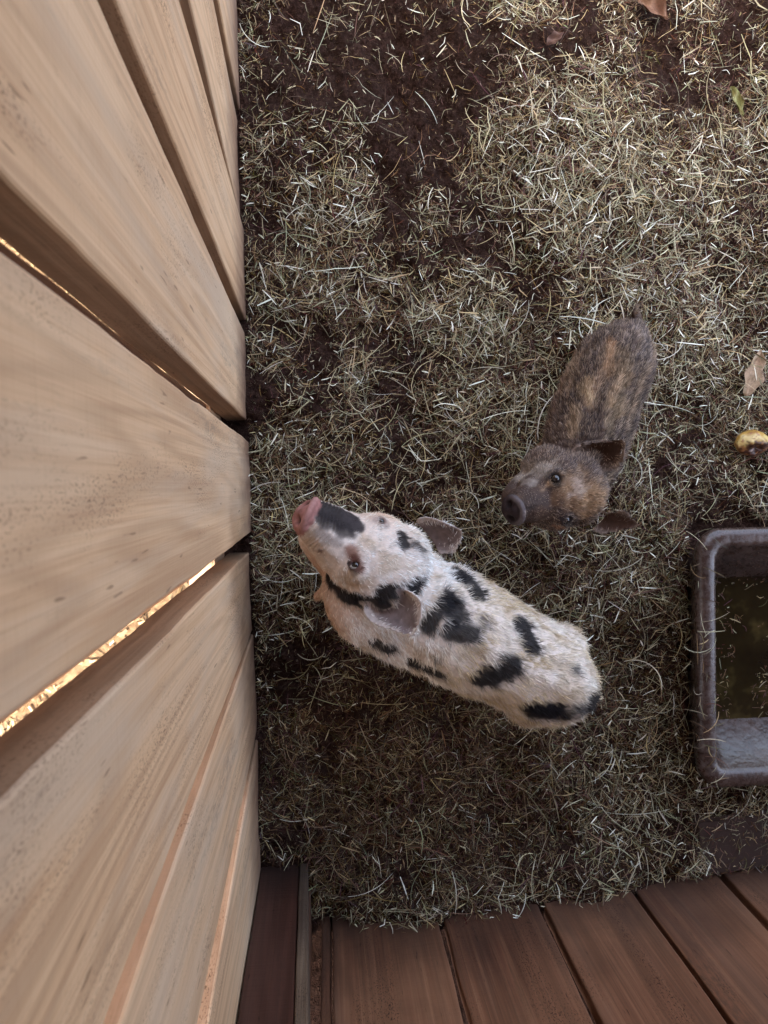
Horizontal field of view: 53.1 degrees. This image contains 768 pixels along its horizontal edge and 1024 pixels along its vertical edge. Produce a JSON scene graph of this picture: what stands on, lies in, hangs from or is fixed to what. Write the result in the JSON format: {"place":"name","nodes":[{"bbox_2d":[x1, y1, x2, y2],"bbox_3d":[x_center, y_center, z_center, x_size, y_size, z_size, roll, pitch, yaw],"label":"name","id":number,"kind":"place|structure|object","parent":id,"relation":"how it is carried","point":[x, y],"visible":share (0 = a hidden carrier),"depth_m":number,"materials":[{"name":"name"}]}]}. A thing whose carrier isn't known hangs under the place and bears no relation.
{"place":"outdoors","nodes":[
{"label":"outdoors","id":0,"kind":"place"},
{"bbox_2d":[0,238,188,735],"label":"path","id":1,"kind":"structure","parent":0,"point":[74,672],"depth_m":1.46,"materials":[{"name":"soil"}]},
{"bbox_2d":[221,0,767,1023],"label":"ground","id":2,"kind":"structure","parent":0,"point":[391,150],"depth_m":1.51,"materials":[{"name":"soil"}]},
{"bbox_2d":[0,0,260,1023],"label":"plank fence","id":3,"kind":"object","parent":2,"relation":"on","point":[130,864],"visible":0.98,"depth_m":0.56,"materials":[{"name":"brown wood"}]},
{"bbox_2d":[237,863,310,1023],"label":"corner post","id":4,"kind":"object","parent":2,"relation":"on","point":[276,986],"visible":0.97,"depth_m":1.23,"materials":[{"name":"brown wood"}]},
{"bbox_2d":[292,497,604,731],"bbox_3d":[0.106,0.182,1.333,0.633,0.390,0.260,36,89,-5],"label":"piglet","id":5,"kind":"object","parent":2,"relation":"on","point":[395,591],"visible":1,"depth_m":1.21},
{"bbox_2d":[237,0,767,932],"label":"hay","id":6,"kind":"object","parent":2,"relation":"on","point":[641,194],"visible":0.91,"depth_m":1.50},
{"bbox_2d":[546,29,563,45],"bbox_3d":[0.329,-0.911,1.474,0.045,0.015,0.020,-40,94,-2],"label":"dry leaf","id":7,"kind":"object","parent":6,"relation":"on","point":[554,37],"visible":1,"depth_m":1.48,"materials":[{"name":"brown plant"}]},
{"bbox_2d":[743,350,765,395],"bbox_3d":[0.741,-0.279,1.538,0.046,0.017,0.092,-1,92,-5],"label":"dry leaf","id":8,"kind":"object","parent":6,"relation":"on","point":[761,363],"visible":1,"depth_m":1.54,"materials":[{"name":"brown plant"}]},
{"bbox_2d":[237,0,767,926],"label":"hay chaff","id":9,"kind":"object","parent":2,"relation":"on","point":[477,454],"visible":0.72,"depth_m":1.51,"materials":[{"name":"beige plant"}]},
{"bbox_2d":[734,429,767,456],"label":"rotten potato","id":10,"kind":"object","parent":9,"relation":"on","point":[751,443],"visible":1,"depth_m":1.51,"materials":[{"name":"yellow food"}]},
{"bbox_2d":[309,867,767,1023],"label":"board partition","id":11,"kind":"object","parent":2,"relation":"on","point":[679,951],"visible":0.81,"depth_m":1.32,"materials":[{"name":"brown wood"}]},
{"bbox_2d":[501,296,659,533],"bbox_3d":[0.378,-0.148,1.382,0.215,0.305,0.462,29,89,-5],"label":"piglet","id":12,"kind":"object","parent":2,"relation":"on","point":[571,465],"visible":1,"depth_m":1.29},
{"bbox_2d":[637,0,667,19],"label":"dry leaf","id":13,"kind":"object","parent":2,"relation":"on","point":[658,7],"visible":1,"depth_m":1.50,"materials":[{"name":"brown plant"}]},
{"bbox_2d":[689,527,767,787],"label":"feed trough","id":14,"kind":"object","parent":2,"relation":"on","point":[743,756],"visible":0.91,"depth_m":1.43,"materials":[{"name":"grey rubber"}]},
{"bbox_2d":[684,529,767,791],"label":"litter","id":15,"kind":"object","parent":14,"relation":"on","point":[697,652],"visible":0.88,"depth_m":1.42,"materials":[{"name":"beige plant"}]},
{"bbox_2d":[715,576,767,718],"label":"water","id":16,"kind":"structure","parent":14,"relation":"in","point":[745,666],"depth_m":1.52,"materials":[{"name":"brown liquid"}]},
{"bbox_2d":[691,806,767,875],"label":"floor beam","id":17,"kind":"structure","parent":2,"relation":"on","point":[752,846],"depth_m":1.54,"materials":[{"name":"brown wood"}]},
{"bbox_2d":[675,817,767,880],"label":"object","id":18,"kind":"object","parent":17,"relation":"on","point":[739,851],"visible":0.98,"depth_m":1.53,"materials":[{"name":"beige plant"}]},
{"bbox_2d":[730,86,743,115],"bbox_3d":[0.703,-0.819,1.528,0.019,0.015,0.062,-27,94,-3],"label":"wilted leaf","id":19,"kind":"object","parent":2,"relation":"on","point":[738,99],"visible":1,"depth_m":1.53,"materials":[{"name":"plant"}]}
]}

